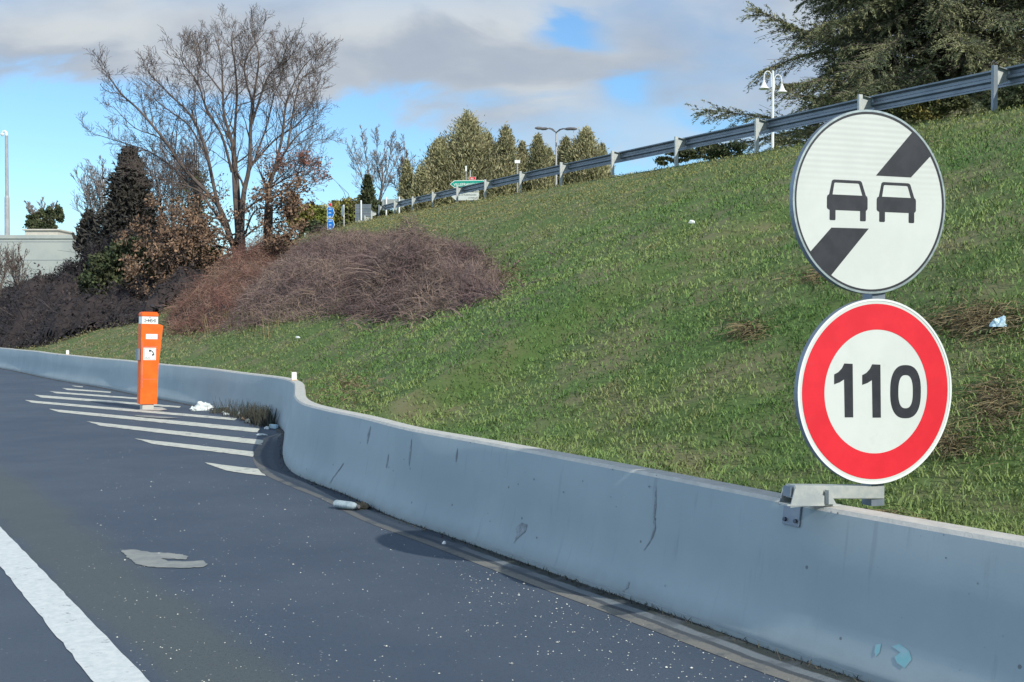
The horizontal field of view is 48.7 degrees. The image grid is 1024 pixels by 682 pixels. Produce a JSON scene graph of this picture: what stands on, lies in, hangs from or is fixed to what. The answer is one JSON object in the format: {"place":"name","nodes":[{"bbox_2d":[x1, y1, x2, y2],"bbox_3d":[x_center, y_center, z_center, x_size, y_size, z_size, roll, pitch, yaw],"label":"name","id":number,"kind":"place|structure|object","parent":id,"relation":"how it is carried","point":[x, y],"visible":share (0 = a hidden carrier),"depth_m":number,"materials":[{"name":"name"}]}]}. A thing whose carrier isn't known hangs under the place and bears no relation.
{"place":"outdoors","nodes":[
{"label":"outdoors","id":0,"kind":"place"},
{"bbox_2d":[0,369,788,681],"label":"road","id":1,"kind":"structure","parent":0,"point":[65,518],"depth_m":7.27,"materials":[{"name":"grey asphalt"}]},
{"bbox_2d":[0,527,149,681],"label":"edge line","id":2,"kind":"object","parent":1,"relation":"on","point":[98,655],"visible":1,"depth_m":6.37,"materials":[{"name":"paint"}]},
{"bbox_2d":[64,388,109,392],"bbox_3d":[-10.812,1.246,28.556,2.901,0.001,0.352,1,1,41],"label":"hatch stripe","id":3,"kind":"object","parent":1,"relation":"on","point":[86,390],"visible":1,"depth_m":28.50,"materials":[{"name":"beige paint"}]},
{"bbox_2d":[51,391,136,398],"bbox_3d":[-9.855,1.275,26.623,4.712,0.001,0.346,1,1,40],"label":"hatch stripe","id":4,"kind":"object","parent":1,"relation":"on","point":[94,395],"visible":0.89,"depth_m":26.50,"materials":[{"name":"beige paint"}]},
{"bbox_2d":[36,395,180,407],"bbox_3d":[-9.061,1.304,24.691,6.311,0.001,0.446,1,1,39],"label":"hatch stripe","id":5,"kind":"object","parent":1,"relation":"on","point":[57,397],"visible":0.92,"depth_m":24.77,"materials":[{"name":"beige paint"}]},
{"bbox_2d":[26,400,236,419],"bbox_3d":[-7.808,1.339,22.316,7.903,0.001,0.363,1,1,40],"label":"hatch stripe","id":6,"kind":"object","parent":1,"relation":"on","point":[135,410],"visible":1,"depth_m":21.91,"materials":[{"name":"beige paint"}]},
{"bbox_2d":[0,368,282,433],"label":"silt strip","id":7,"kind":"object","parent":1,"relation":"on","point":[278,431],"visible":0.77,"depth_m":28.87,"materials":[{"name":"grey soil"}]},
{"bbox_2d":[269,424,277,428],"bbox_3d":[-3.814,1.369,18.125,0.136,0.065,0.070,4,1,8],"label":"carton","id":8,"kind":"object","parent":7,"relation":"on","point":[273,426],"visible":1,"depth_m":18.09,"materials":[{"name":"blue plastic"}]},
{"bbox_2d":[140,407,166,410],"bbox_3d":[-7.030,1.335,22.313,0.590,0.001,0.974,0,1,0],"label":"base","id":9,"kind":"object","parent":1,"relation":"on","point":[158,408],"visible":0.77,"depth_m":22.10,"materials":[{"name":"concrete"}]},
{"bbox_2d":[135,312,162,408],"bbox_3d":[-7.157,0.397,22.289,0.471,1.938,0.266,1,0,-32],"label":"emergency phone","id":10,"kind":"object","parent":9,"relation":"on","point":[150,330],"visible":1,"depth_m":22.18,"materials":[{"name":"orange plastic"}]},
{"bbox_2d":[51,409,258,431],"bbox_3d":[-6.510,1.375,19.964,7.141,0.001,0.440,1,1,41],"label":"hatch stripe","id":11,"kind":"object","parent":1,"relation":"on","point":[248,429],"visible":1,"depth_m":19.43,"materials":[{"name":"beige paint"}]},
{"bbox_2d":[135,415,175,417],"bbox_3d":[-6.488,1.363,20.415,1.203,0.001,0.257,1,1,36],"label":"road patch","id":12,"kind":"object","parent":1,"relation":"on","point":[154,416],"visible":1,"depth_m":20.42,"materials":[{"name":"grey asphalt"}]},
{"bbox_2d":[121,549,206,567],"bbox_3d":[-2.529,1.554,8.086,0.394,0.001,0.959,-1,1,-45],"label":"road patch","id":13,"kind":"object","parent":1,"relation":"on","point":[148,559],"visible":1,"depth_m":8.05,"materials":[{"name":"grey asphalt"}]},
{"bbox_2d":[87,421,262,444],"bbox_3d":[-5.362,1.410,17.633,5.413,0.001,0.420,1,1,42],"label":"hatch stripe","id":14,"kind":"object","parent":1,"relation":"on","point":[233,439],"visible":1,"depth_m":17.15,"materials":[{"name":"beige paint"}]},
{"bbox_2d":[135,438,253,456],"bbox_3d":[-4.364,1.442,15.462,3.194,0.001,0.356,1,1,41],"label":"hatch stripe","id":15,"kind":"object","parent":1,"relation":"on","point":[229,451],"visible":1,"depth_m":15.22,"materials":[{"name":"beige paint"}]},
{"bbox_2d":[195,401,213,410],"bbox_3d":[-6.023,1.257,22.061,0.392,0.179,0.268,0,1,-20],"label":"plastic bag","id":16,"kind":"object","parent":1,"relation":"on","point":[200,406],"visible":0.92,"depth_m":21.99,"materials":[{"name":"white plastic"}]},
{"bbox_2d":[209,407,228,412],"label":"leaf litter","id":17,"kind":"object","parent":1,"relation":"on","point":[226,409],"visible":0.6,"depth_m":21.37,"materials":[{"name":"brown plant"}]},
{"bbox_2d":[205,462,265,475],"bbox_3d":[-3.196,1.478,13.116,0.338,0.001,1.571,-1,1,-44],"label":"hatch stripe","id":18,"kind":"object","parent":1,"relation":"on","point":[254,471],"visible":1,"depth_m":13.02,"materials":[{"name":"beige paint"}]},
{"bbox_2d":[207,397,278,428],"bbox_3d":[-4.621,1.213,19.926,0.729,0.344,4.002,0,1,-28],"label":"weed clump","id":19,"kind":"object","parent":1,"relation":"on","point":[262,416],"visible":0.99,"depth_m":19.23,"materials":[{"name":"plant"}]},
{"bbox_2d":[87,431,775,681],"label":"grit","id":20,"kind":"object","parent":1,"relation":"on","point":[451,626],"visible":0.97,"depth_m":6.07,"materials":[{"name":"grey gravel"}]},
{"bbox_2d":[0,348,1023,681],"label":"concrete barrier","id":21,"kind":"object","parent":1,"relation":"on","point":[866,594],"visible":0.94,"depth_m":6.52,"materials":[{"name":"grey concrete"}]},
{"bbox_2d":[292,372,296,379],"bbox_3d":[-3.521,0.571,18.299,0.100,0.135,0.060,0,1,-25],"label":"reflector","id":22,"kind":"object","parent":21,"relation":"on","point":[294,375],"visible":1,"depth_m":18.29,"materials":[{"name":"white paint"}]},
{"bbox_2d":[774,293,884,526],"bbox_3d":[1.605,-0.058,5.798,0.647,2.019,0.280,0,1,-20],"label":"sign mount","id":23,"kind":"object","parent":21,"relation":"on","point":[794,499],"visible":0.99,"depth_m":5.73,"materials":[{"name":"metal"}]},
{"bbox_2d":[789,110,945,293],"bbox_3d":[1.830,-0.712,5.806,0.942,0.942,0.042,0,1,-20],"label":"road sign","id":24,"kind":"object","parent":23,"relation":"attached to","point":[867,204],"visible":1,"depth_m":5.78,"materials":[{"name":"metal"}]},
{"bbox_2d":[794,298,951,483],"bbox_3d":[1.864,0.259,5.821,0.954,0.954,0.042,0,1,-20],"label":"road sign","id":25,"kind":"object","parent":23,"relation":"attached to","point":[872,391],"visible":1,"depth_m":5.79,"materials":[{"name":"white metal"}]},
{"bbox_2d":[253,432,863,681],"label":"gutter","id":26,"kind":"object","parent":1,"relation":"on","point":[268,461],"visible":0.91,"depth_m":7.04,"materials":[{"name":"concrete"}]},
{"bbox_2d":[333,500,359,509],"bbox_3d":[-1.490,1.482,10.218,0.295,0.072,0.086,1,1,36],"label":"plastic bottle","id":27,"kind":"object","parent":26,"relation":"on","point":[342,504],"visible":1,"depth_m":10.19,"materials":[{"name":"white plastic"}]},
{"bbox_2d":[356,501,370,509],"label":"leaf clump","id":28,"kind":"object","parent":26,"relation":"on","point":[363,505],"visible":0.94,"depth_m":10.20,"materials":[{"name":"brown plant"}]},
{"bbox_2d":[278,427,873,681],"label":"moss","id":29,"kind":"object","parent":1,"relation":"on","point":[476,546],"visible":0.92,"depth_m":7.38,"materials":[{"name":"plant"}]},
{"bbox_2d":[0,0,1022,254],"label":"sky","id":30,"kind":"structure","parent":0,"point":[627,70],"materials":[{"name":"blue"}]},
{"bbox_2d":[0,104,1023,535],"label":"grass bank","id":31,"kind":"structure","parent":0,"point":[450,381],"depth_m":12.34,"materials":[{"name":"green plant"}]},
{"bbox_2d":[0,246,12,296],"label":"bare tree","id":32,"kind":"object","parent":31,"relation":"on","point":[7,256],"visible":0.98,"depth_m":59.93,"materials":[{"name":"brown plant"}]},
{"bbox_2d":[2,242,29,289],"bbox_3d":[-27.148,-3.207,61.934,1.690,4.543,1.517,1,1,42],"label":"bare tree","id":33,"kind":"object","parent":31,"relation":"on","point":[14,268],"visible":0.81,"depth_m":61.86,"materials":[{"name":"brown plant"}]},
{"bbox_2d":[24,196,57,218],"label":"bare tree","id":34,"kind":"object","parent":31,"relation":"on","point":[30,207],"visible":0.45,"depth_m":91.46,"materials":[{"name":"grey plant"}]},
{"bbox_2d":[22,203,64,228],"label":"ivy tree","id":35,"kind":"object","parent":31,"relation":"on","point":[34,221],"visible":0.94,"depth_m":89.65,"materials":[{"name":"green plant"}]},
{"bbox_2d":[27,227,136,282],"bbox_3d":[-19.553,-3.320,51.962,6.215,4.002,2.218,0,1,0],"label":"shrub","id":36,"kind":"object","parent":31,"relation":"on","point":[75,267],"visible":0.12,"depth_m":51.64,"materials":[{"name":"brown plant"}]},
{"bbox_2d":[70,207,98,258],"bbox_3d":[-22.440,-4.544,59.962,2.178,5.340,2.028,1,1,44],"label":"conifer","id":37,"kind":"object","parent":31,"relation":"on","point":[83,223],"visible":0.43,"depth_m":59.56,"materials":[{"name":"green plant"}]},
{"bbox_2d":[70,155,111,222],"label":"bare tree","id":38,"kind":"object","parent":31,"relation":"on","point":[87,191],"visible":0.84,"depth_m":65.48,"materials":[{"name":"grey plant"}]},
{"bbox_2d":[0,225,225,349],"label":"undergrowth","id":39,"kind":"object","parent":31,"relation":"on","point":[37,308],"visible":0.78,"depth_m":41.56,"materials":[{"name":"brown plant"}]},
{"bbox_2d":[72,143,181,257],"bbox_3d":[-18.871,-5.875,55.874,5.256,7.976,5.803,1,1,43],"label":"dark conifer","id":40,"kind":"object","parent":31,"relation":"on","point":[126,196],"visible":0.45,"depth_m":55.20,"materials":[{"name":"green plant"}]},
{"bbox_2d":[68,232,223,295],"bbox_3d":[-13.813,-2.365,42.980,6.126,3.545,2.268,0,1,0],"label":"evergreen shrub","id":41,"kind":"object","parent":31,"relation":"on","point":[105,262],"visible":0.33,"depth_m":42.47,"materials":[{"name":"green plant"}]},
{"bbox_2d":[143,124,195,232],"bbox_3d":[-17.732,-7.091,57.837,3.444,8.241,3.420,0,1,0],"label":"bare tree","id":42,"kind":"object","parent":31,"relation":"on","point":[165,187],"visible":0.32,"depth_m":57.53,"materials":[{"name":"brown plant"}]},
{"bbox_2d":[157,113,229,245],"bbox_3d":[-15.103,-7.017,53.636,3.603,8.092,3.058,0,1,19],"label":"bare tree","id":43,"kind":"object","parent":31,"relation":"on","point":[204,178],"visible":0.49,"depth_m":53.63,"materials":[{"name":"brown plant"}]},
{"bbox_2d":[75,4,346,311],"bbox_3d":[-11.696,-6.724,42.286,10.434,13.138,8.107,0,1,0],"label":"oak tree","id":44,"kind":"object","parent":31,"relation":"on","point":[200,233],"visible":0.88,"depth_m":42.20,"materials":[{"name":"brown plant"}]},
{"bbox_2d":[129,228,308,344],"bbox_3d":[-9.351,-2.134,39.893,5.374,4.537,22.494,0,1,0],"label":"scrub","id":45,"kind":"object","parent":31,"relation":"on","point":[210,296],"visible":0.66,"depth_m":34.04,"materials":[{"name":"brown plant"}]},
{"bbox_2d":[183,299,282,342],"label":"dead stalks","id":46,"kind":"object","parent":31,"relation":"on","point":[243,329],"visible":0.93,"depth_m":26.32,"materials":[{"name":"brown plant"}]},
{"bbox_2d":[197,220,388,341],"bbox_3d":[-6.038,-1.935,34.116,6.705,4.566,21.350,0,1,0],"label":"bramble thicket","id":47,"kind":"object","parent":31,"relation":"on","point":[290,283],"visible":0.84,"depth_m":29.44,"materials":[{"name":"plant"}]},
{"bbox_2d":[287,202,333,232],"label":"bush","id":48,"kind":"object","parent":31,"relation":"on","point":[319,214],"visible":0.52,"depth_m":91.25,"materials":[{"name":"green plant"}]},
{"bbox_2d":[293,218,354,236],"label":"bush","id":49,"kind":"object","parent":31,"relation":"on","point":[314,223],"visible":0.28,"depth_m":85.64,"materials":[{"name":"green plant"}]},
{"bbox_2d":[327,202,334,229],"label":"direction sign","id":50,"kind":"object","parent":31,"relation":"on","point":[330,221],"visible":0.82,"depth_m":77.88,"materials":[{"name":"metal"}]},
{"bbox_2d":[318,188,353,226],"bbox_3d":[-9.358,-6.914,59.903,1.954,3.502,0.040,0,1,0],"label":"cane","id":51,"kind":"object","parent":31,"relation":"on","point":[340,214],"visible":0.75,"depth_m":59.90,"materials":[{"name":"green plant"}]},
{"bbox_2d":[341,205,344,225],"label":"road sign","id":52,"kind":"object","parent":31,"relation":"on","point":[342,211],"visible":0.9,"depth_m":81.85,"materials":[{"name":"grey metal"}]},
{"bbox_2d":[327,195,359,224],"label":"bush","id":53,"kind":"object","parent":31,"relation":"on","point":[348,209],"visible":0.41,"depth_m":95.15,"materials":[{"name":"green plant"}]},
{"bbox_2d":[355,200,371,222],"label":"direction sign","id":54,"kind":"object","parent":31,"relation":"on","point":[361,210],"visible":0.69,"depth_m":79.83,"materials":[{"name":"grey metal"}]},
{"bbox_2d":[354,173,378,203],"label":"conifer","id":55,"kind":"object","parent":31,"relation":"on","point":[368,192],"visible":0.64,"depth_m":89.55,"materials":[{"name":"green plant"}]},
{"bbox_2d":[336,123,398,201],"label":"bare tree","id":56,"kind":"object","parent":31,"relation":"on","point":[357,161],"visible":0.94,"depth_m":95.22,"materials":[{"name":"grey plant"}]},
{"bbox_2d":[371,200,397,218],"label":"bush","id":57,"kind":"object","parent":31,"relation":"on","point":[374,205],"visible":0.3,"depth_m":85.59,"materials":[{"name":"green plant"}]},
{"bbox_2d":[382,197,404,213],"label":"direction sign","id":58,"kind":"object","parent":31,"relation":"on","point":[386,201],"visible":0.39,"depth_m":75.88,"materials":[{"name":"metal"}]},
{"bbox_2d":[387,134,415,190],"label":"bare tree","id":59,"kind":"object","parent":31,"relation":"on","point":[402,158],"visible":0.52,"depth_m":97.51,"materials":[{"name":"grey plant"}]},
{"bbox_2d":[395,158,412,213],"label":"cypress tree","id":60,"kind":"object","parent":31,"relation":"on","point":[406,170],"visible":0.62,"depth_m":93.47,"materials":[{"name":"green plant"}]},
{"bbox_2d":[401,165,440,212],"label":"cypress tree","id":61,"kind":"object","parent":31,"relation":"on","point":[418,176],"visible":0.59,"depth_m":92.29,"materials":[{"name":"green plant"}]},
{"bbox_2d":[298,204,556,337],"bbox_3d":[-2.482,-1.588,25.444,4.700,3.462,18.323,0,1,-11],"label":"bramble thicket","id":62,"kind":"object","parent":31,"relation":"on","point":[405,269],"visible":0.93,"depth_m":23.02,"materials":[{"name":"plant"}]},
{"bbox_2d":[394,132,468,208],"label":"cypress tree","id":63,"kind":"object","parent":31,"relation":"on","point":[436,146],"visible":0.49,"depth_m":93.67,"materials":[{"name":"green plant"}]},
{"bbox_2d":[411,106,522,208],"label":"cypress tree","id":64,"kind":"object","parent":31,"relation":"on","point":[473,152],"visible":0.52,"depth_m":94.01,"materials":[{"name":"green plant"}]},
{"bbox_2d":[450,170,483,199],"bbox_3d":[-2.458,-7.692,61.961,1.900,3.301,0.126,0,1,6],"label":"direction sign","id":65,"kind":"object","parent":31,"relation":"on","point":[474,195],"visible":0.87,"depth_m":61.89,"materials":[{"name":"white metal"}]},
{"bbox_2d":[480,128,495,150],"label":"cypress tree","id":66,"kind":"object","parent":31,"relation":"on","point":[489,136],"visible":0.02,"depth_m":98.40,"materials":[{"name":"green plant"}]},
{"bbox_2d":[486,124,527,196],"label":"cypress tree","id":67,"kind":"object","parent":31,"relation":"on","point":[508,143],"visible":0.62,"depth_m":94.09,"materials":[{"name":"green plant"}]},
{"bbox_2d":[515,160,519,192],"bbox_3d":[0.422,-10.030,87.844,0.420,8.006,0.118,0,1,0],"label":"road sign","id":68,"kind":"object","parent":31,"relation":"on","point":[517,161],"visible":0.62,"depth_m":87.76,"materials":[{"name":"white metal"}]},
{"bbox_2d":[516,140,530,170],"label":"cypress tree","id":69,"kind":"object","parent":31,"relation":"on","point":[522,146],"visible":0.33,"depth_m":99.42,"materials":[{"name":"green plant"}]},
{"bbox_2d":[516,132,559,191],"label":"cypress tree","id":70,"kind":"object","parent":31,"relation":"on","point":[539,158],"visible":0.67,"depth_m":94.19,"materials":[{"name":"green plant"}]},
{"bbox_2d":[546,147,554,182],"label":"cypress tree","id":71,"kind":"object","parent":31,"relation":"on","point":[550,150],"visible":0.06,"depth_m":99.54,"materials":[{"name":"green plant"}]},
{"bbox_2d":[535,127,576,186],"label":"street lamp","id":72,"kind":"object","parent":31,"relation":"on","point":[552,129],"visible":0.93,"depth_m":91.72,"materials":[{"name":"grey metal"}]},
{"bbox_2d":[550,135,572,185],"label":"cypress tree","id":73,"kind":"object","parent":31,"relation":"on","point":[564,142],"visible":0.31,"depth_m":96.40,"materials":[{"name":"green plant"}]},
{"bbox_2d":[554,124,615,183],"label":"cypress tree","id":74,"kind":"object","parent":31,"relation":"on","point":[585,145],"visible":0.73,"depth_m":94.05,"materials":[{"name":"green plant"}]},
{"bbox_2d":[599,142,610,173],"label":"cypress tree","id":75,"kind":"object","parent":31,"relation":"on","point":[604,146],"visible":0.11,"depth_m":98.58,"materials":[{"name":"green plant"}]},
{"bbox_2d":[290,128,1023,519],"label":"dead grass","id":76,"kind":"structure","parent":31,"relation":"on","point":[982,318],"depth_m":8.22,"materials":[{"name":"brown plant"}]},
{"bbox_2d":[989,315,1006,326],"bbox_3d":[3.525,-0.145,8.190,0.116,0.082,0.105,0,1,0],"label":"plastic scrap","id":77,"kind":"object","parent":76,"relation":"on","point":[999,321],"visible":1,"depth_m":8.16,"materials":[{"name":"white plastic"}]},
{"bbox_2d":[359,63,1023,222],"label":"guardrail","id":78,"kind":"object","parent":31,"relation":"on","point":[994,78],"visible":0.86,"depth_m":24.89,"materials":[{"name":"metal"}]},
{"bbox_2d":[653,140,748,166],"bbox_3d":[5.977,-5.977,35.930,3.046,0.930,0.764,0,1,0],"label":"bush","id":79,"kind":"object","parent":31,"relation":"on","point":[712,151],"visible":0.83,"depth_m":35.82,"materials":[{"name":"green plant"}]},
{"bbox_2d":[759,71,786,149],"bbox_3d":[7.123,-5.706,30.918,0.775,3.368,0.278,0,1,0],"label":"street lamp","id":80,"kind":"object","parent":31,"relation":"on","point":[781,90],"visible":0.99,"depth_m":30.88,"materials":[{"name":"white metal"}]},
{"bbox_2d":[685,0,1023,152],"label":"cedar tree","id":81,"kind":"object","parent":31,"relation":"on","point":[930,41],"visible":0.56,"depth_m":37.48,"materials":[{"name":"green plant"}]},
{"bbox_2d":[886,95,975,120],"bbox_3d":[8.837,-5.011,23.917,1.900,0.814,0.564,0,1,0],"label":"bush","id":82,"kind":"object","parent":31,"relation":"on","point":[933,109],"visible":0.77,"depth_m":23.86,"materials":[{"name":"green plant"}]},
{"bbox_2d":[981,83,1023,110],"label":"bush","id":83,"kind":"object","parent":31,"relation":"on","point":[1015,93],"visible":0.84,"depth_m":23.85,"materials":[{"name":"green plant"}]},
{"label":"ground","id":84,"kind":"structure","parent":0,"visible":0},
{"bbox_2d":[0,130,9,234],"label":"camera mast","id":85,"kind":"object","parent":84,"relation":"on","point":[7,214],"visible":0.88,"depth_m":81.73,"materials":[{"name":"grey metal"}]},
{"bbox_2d":[0,235,82,287],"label":"retaining wall","id":86,"kind":"structure","parent":84,"relation":"on","point":[45,252],"depth_m":77.92,"materials":[{"name":"concrete"}]},
{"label":"building","id":87,"kind":"object","parent":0,"visible":0},
{"bbox_2d":[22,229,74,234],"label":"roof box","id":88,"kind":"object","parent":87,"relation":"on","point":[45,232],"visible":0.71,"depth_m":79.59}
]}

